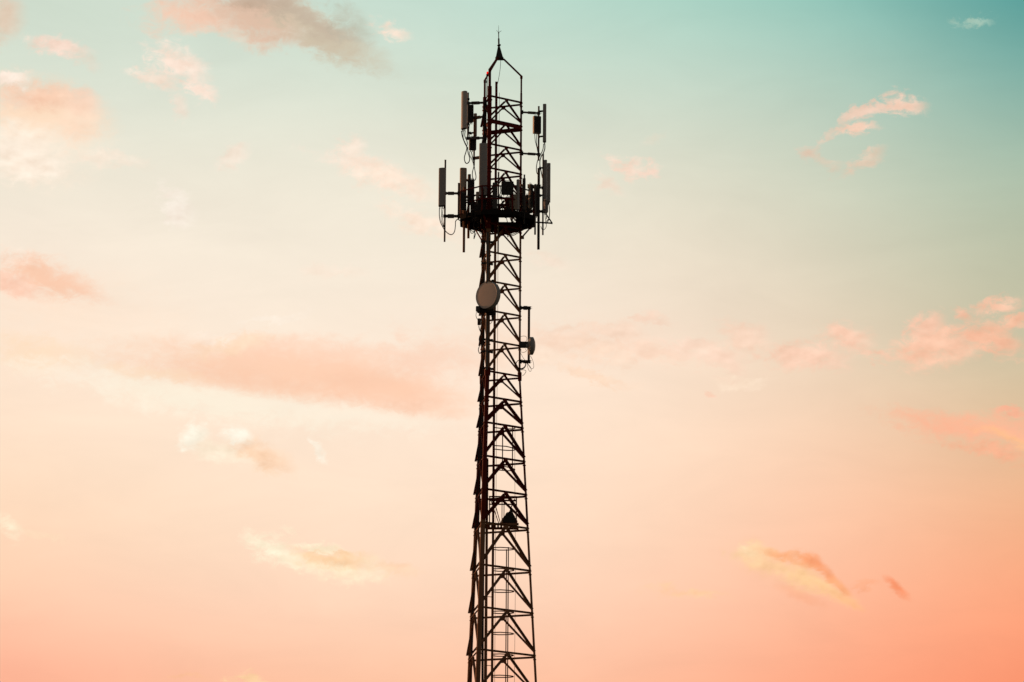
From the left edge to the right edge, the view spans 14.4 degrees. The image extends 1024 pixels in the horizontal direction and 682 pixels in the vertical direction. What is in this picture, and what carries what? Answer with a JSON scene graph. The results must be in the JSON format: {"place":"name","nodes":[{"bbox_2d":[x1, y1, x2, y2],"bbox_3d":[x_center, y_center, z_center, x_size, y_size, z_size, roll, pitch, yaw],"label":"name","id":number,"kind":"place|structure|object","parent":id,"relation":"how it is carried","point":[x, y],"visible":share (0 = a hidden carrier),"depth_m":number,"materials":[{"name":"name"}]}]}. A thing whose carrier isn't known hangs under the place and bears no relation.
{"place":"outdoors","nodes":[
{"label":"outdoors","id":0,"kind":"place"},
{"bbox_2d":[459,168,466,213],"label":"panel antenna","id":1,"kind":"object","parent":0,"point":[463,177],"visible":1,"depth_m":154.93,"materials":[{"name":"paint"}]},
{"bbox_2d":[0,0,1023,681],"label":"sky","id":2,"kind":"structure","parent":0,"point":[773,393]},
{"bbox_3d":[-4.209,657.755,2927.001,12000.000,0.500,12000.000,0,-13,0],"label":"ground","id":3,"kind":"structure","parent":0,"visible":0},
{"bbox_2d":[460,57,536,681],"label":"lattice tower","id":4,"kind":"structure","parent":3,"relation":"on","point":[490,216],"depth_m":152.90,"materials":[{"name":"metal"}]},
{"bbox_2d":[443,160,459,241],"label":"antenna mount","id":5,"kind":"object","parent":4,"relation":"attached to","point":[457,193],"visible":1,"depth_m":154.69,"materials":[{"name":"metal"}]},
{"bbox_2d":[438,168,459,234],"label":"panel antenna","id":6,"kind":"object","parent":5,"relation":"attached to","point":[442,190],"visible":1,"depth_m":154.67,"materials":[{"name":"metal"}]},
{"bbox_2d":[458,183,459,218],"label":"antenna mount","id":7,"kind":"object","parent":4,"relation":"attached to","point":[458,197],"visible":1,"depth_m":154.87,"materials":[{"name":"metal"}]},
{"bbox_2d":[461,191,465,211],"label":"radio unit","id":8,"kind":"object","parent":4,"relation":"attached to","point":[463,200],"visible":1,"depth_m":154.05,"materials":[{"name":"paint"}]},
{"bbox_2d":[463,187,465,251],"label":"antenna mount","id":9,"kind":"object","parent":4,"relation":"attached to","point":[464,188],"visible":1,"depth_m":154.24,"materials":[{"name":"paint"}]},
{"bbox_2d":[467,205,469,237],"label":"antenna mount","id":10,"kind":"object","parent":4,"relation":"attached to","point":[468,229],"visible":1,"depth_m":154.75,"materials":[{"name":"paint"}]},
{"bbox_2d":[467,178,473,209],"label":"radio unit","id":11,"kind":"object","parent":4,"relation":"attached to","point":[470,183],"visible":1,"depth_m":154.70,"materials":[{"name":"paint"}]},
{"bbox_2d":[472,192,478,207],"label":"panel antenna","id":12,"kind":"object","parent":4,"relation":"attached to","point":[476,195],"visible":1,"depth_m":154.32,"materials":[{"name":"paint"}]},
{"bbox_2d":[470,380,481,681],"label":"feeder cable","id":13,"kind":"object","parent":4,"relation":"attached to","point":[475,530],"visible":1,"depth_m":152.60,"materials":[{"name":"black rubber"}]},
{"bbox_2d":[466,92,486,139],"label":"antenna mount","id":14,"kind":"object","parent":4,"relation":"attached to","point":[476,103],"visible":1,"depth_m":155.24,"materials":[{"name":"metal"}]},
{"bbox_2d":[461,91,469,163],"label":"panel antenna","id":15,"kind":"object","parent":14,"relation":"attached to","point":[464,99],"visible":1,"depth_m":155.07,"materials":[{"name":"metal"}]},
{"bbox_2d":[469,105,473,147],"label":"radio unit","id":16,"kind":"object","parent":14,"relation":"attached to","point":[471,113],"visible":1,"depth_m":155.30,"materials":[{"name":"paint"}]},
{"bbox_2d":[473,114,483,165],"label":"antenna mount","id":17,"kind":"object","parent":4,"relation":"attached to","point":[474,156],"visible":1,"depth_m":155.46,"materials":[{"name":"paint"}]},
{"bbox_2d":[469,136,475,180],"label":"radio unit","id":18,"kind":"object","parent":17,"relation":"attached to","point":[473,143],"visible":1,"depth_m":155.15,"materials":[{"name":"paint"}]},
{"bbox_2d":[469,113,476,135],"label":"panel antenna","id":19,"kind":"object","parent":17,"relation":"attached to","point":[471,133],"visible":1,"depth_m":155.59,"materials":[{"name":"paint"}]},
{"bbox_2d":[477,318,481,353],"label":"junction box","id":20,"kind":"object","parent":4,"relation":"attached to","point":[479,322],"visible":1,"depth_m":153.59,"materials":[{"name":"paint"}]},
{"bbox_2d":[478,379,483,529],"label":"feeder cable","id":21,"kind":"object","parent":4,"relation":"attached to","point":[480,452],"visible":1,"depth_m":152.66,"materials":[{"name":"black rubber"}]},
{"bbox_2d":[479,231,482,453],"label":"feeder cable","id":22,"kind":"object","parent":4,"relation":"attached to","point":[481,323],"visible":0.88,"depth_m":154.39,"materials":[{"name":"black rubber"}]},
{"bbox_2d":[478,143,486,209],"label":"panel antenna","id":23,"kind":"object","parent":4,"relation":"attached to","point":[482,163],"visible":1,"depth_m":153.98,"materials":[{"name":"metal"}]},
{"bbox_2d":[481,230,484,462],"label":"feeder cable","id":24,"kind":"object","parent":4,"relation":"attached to","point":[483,328],"visible":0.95,"depth_m":154.09,"materials":[{"name":"black rubber"}]},
{"bbox_2d":[481,443,487,681],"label":"feeder cable","id":25,"kind":"object","parent":4,"relation":"attached to","point":[482,665],"visible":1,"depth_m":150.57,"materials":[{"name":"black rubber"}]},
{"bbox_2d":[483,99,486,229],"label":"feeder cable","id":26,"kind":"object","parent":4,"relation":"attached to","point":[484,134],"visible":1,"depth_m":155.19,"materials":[{"name":"black rubber"}]},
{"bbox_2d":[481,232,492,369],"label":"conduit","id":27,"kind":"object","parent":4,"relation":"attached to","point":[487,264],"visible":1,"depth_m":152.95,"materials":[{"name":"metal"}]},
{"bbox_2d":[476,280,500,324],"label":"microwave dish","id":28,"kind":"object","parent":4,"relation":"attached to","point":[488,294],"visible":1,"depth_m":152.73,"materials":[{"name":"metal"}]},
{"bbox_2d":[484,458,492,681],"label":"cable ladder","id":29,"kind":"object","parent":4,"relation":"attached to","point":[486,599],"visible":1,"depth_m":151.30,"materials":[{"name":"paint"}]},
{"bbox_2d":[492,182,497,209],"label":"panel antenna","id":30,"kind":"object","parent":4,"relation":"on","point":[494,195],"visible":1,"depth_m":153.53,"materials":[{"name":"paint"}]},
{"bbox_2d":[494,93,499,681],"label":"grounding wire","id":31,"kind":"object","parent":4,"relation":"hanging from","point":[496,425],"visible":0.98,"depth_m":152.87,"materials":[{"name":"black metal"}]},
{"bbox_2d":[497,172,499,251],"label":"antenna mount","id":32,"kind":"object","parent":4,"relation":"attached to","point":[498,219],"visible":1,"depth_m":154.12,"materials":[{"name":"metal"}]},
{"bbox_2d":[495,27,503,59],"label":"lightning rod","id":33,"kind":"object","parent":4,"relation":"attached to","point":[499,54],"visible":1,"depth_m":156.15,"materials":[{"name":"metal"}]},
{"bbox_2d":[501,180,513,195],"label":"radio unit","id":34,"kind":"object","parent":4,"relation":"attached to","point":[507,188],"visible":1,"depth_m":153.53,"materials":[{"name":"paint"}]},
{"bbox_2d":[501,499,517,522],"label":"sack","id":35,"kind":"object","parent":4,"relation":"on","point":[509,517],"visible":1,"depth_m":151.96,"materials":[{"name":"fabric"}]},
{"bbox_2d":[505,196,513,221],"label":"radio unit","id":36,"kind":"object","parent":4,"relation":"attached to","point":[507,208],"visible":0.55,"depth_m":156.05,"materials":[{"name":"paint"}]},
{"bbox_2d":[510,193,516,209],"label":"radio unit","id":37,"kind":"object","parent":4,"relation":"on","point":[515,201],"visible":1,"depth_m":153.56,"materials":[{"name":"paint"}]},
{"bbox_2d":[514,546,515,681],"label":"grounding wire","id":38,"kind":"object","parent":4,"relation":"hanging from","point":[515,586],"visible":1,"depth_m":152.06,"materials":[{"name":"black metal"}]},
{"bbox_2d":[514,179,519,212],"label":"panel antenna","id":39,"kind":"object","parent":4,"relation":"attached to","point":[517,185],"visible":1,"depth_m":153.60,"materials":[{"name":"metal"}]},
{"bbox_2d":[516,359,525,375],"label":"cable coil","id":40,"kind":"object","parent":4,"relation":"attached to","point":[521,368],"visible":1,"depth_m":153.43,"materials":[{"name":"black rubber"}]},
{"bbox_2d":[519,306,531,363],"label":"antenna mount","id":41,"kind":"object","parent":4,"relation":"attached to","point":[528,308],"visible":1,"depth_m":153.95,"materials":[{"name":"metal"}]},
{"bbox_2d":[520,336,534,371],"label":"microwave dish","id":42,"kind":"object","parent":41,"relation":"attached to","point":[529,345],"visible":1,"depth_m":153.38,"materials":[{"name":"paint"}]},
{"bbox_2d":[525,194,528,213],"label":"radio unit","id":43,"kind":"object","parent":4,"relation":"attached to","point":[527,210],"visible":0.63,"depth_m":155.54,"materials":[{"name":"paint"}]},
{"bbox_2d":[528,184,532,209],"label":"radio unit","id":44,"kind":"object","parent":4,"relation":"attached to","point":[530,196],"visible":1,"depth_m":153.97,"materials":[{"name":"paint"}]},
{"bbox_2d":[521,106,541,160],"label":"antenna mount","id":45,"kind":"object","parent":4,"relation":"attached to","point":[538,113],"visible":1,"depth_m":155.71,"materials":[{"name":"metal"}]},
{"bbox_2d":[533,116,540,151],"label":"radio unit","id":46,"kind":"object","parent":45,"relation":"attached to","point":[536,125],"visible":1,"depth_m":155.58,"materials":[{"name":"paint"}]},
{"bbox_2d":[536,104,545,175],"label":"panel antenna","id":47,"kind":"object","parent":45,"relation":"attached to","point":[544,123],"visible":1,"depth_m":155.76,"materials":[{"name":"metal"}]},
{"bbox_2d":[527,168,541,249],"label":"antenna mount","id":48,"kind":"object","parent":4,"relation":"attached to","point":[538,217],"visible":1,"depth_m":154.44,"materials":[{"name":"metal"}]},
{"bbox_2d":[534,184,535,234],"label":"antenna mount","id":49,"kind":"object","parent":4,"relation":"attached to","point":[534,209],"visible":1,"depth_m":154.10,"materials":[{"name":"metal"}]},
{"bbox_2d":[529,154,543,234],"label":"antenna mount","id":50,"kind":"object","parent":4,"relation":"attached to","point":[541,211],"visible":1,"depth_m":155.02,"materials":[{"name":"metal"}]},
{"bbox_2d":[539,160,546,200],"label":"panel antenna","id":51,"kind":"object","parent":50,"relation":"attached to","point":[544,194],"visible":1,"depth_m":155.09,"materials":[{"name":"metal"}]},
{"bbox_2d":[541,199,547,229],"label":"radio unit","id":52,"kind":"object","parent":50,"relation":"attached to","point":[545,206],"visible":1,"depth_m":154.85,"materials":[{"name":"metal"}]},
{"bbox_2d":[536,215,552,223],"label":"support bracket","id":53,"kind":"object","parent":50,"relation":"attached to","point":[550,222],"visible":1,"depth_m":154.82,"materials":[{"name":"metal"}]},
{"bbox_2d":[546,163,550,221],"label":"panel antenna","id":54,"kind":"object","parent":50,"relation":"attached to","point":[548,179],"visible":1,"depth_m":155.38,"materials":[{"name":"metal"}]},
{"bbox_2d":[536,185,539,217],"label":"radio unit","id":55,"kind":"object","parent":4,"relation":"attached to","point":[537,200],"visible":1,"depth_m":154.54,"materials":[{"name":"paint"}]},
{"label":"antenna mount","id":56,"kind":"object","parent":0,"visible":0},
{"bbox_2d":[520,178,525,212],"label":"panel antenna","id":57,"kind":"object","parent":56,"relation":"attached to","point":[523,186],"visible":1,"depth_m":153.67,"materials":[{"name":"paint"}]}
]}

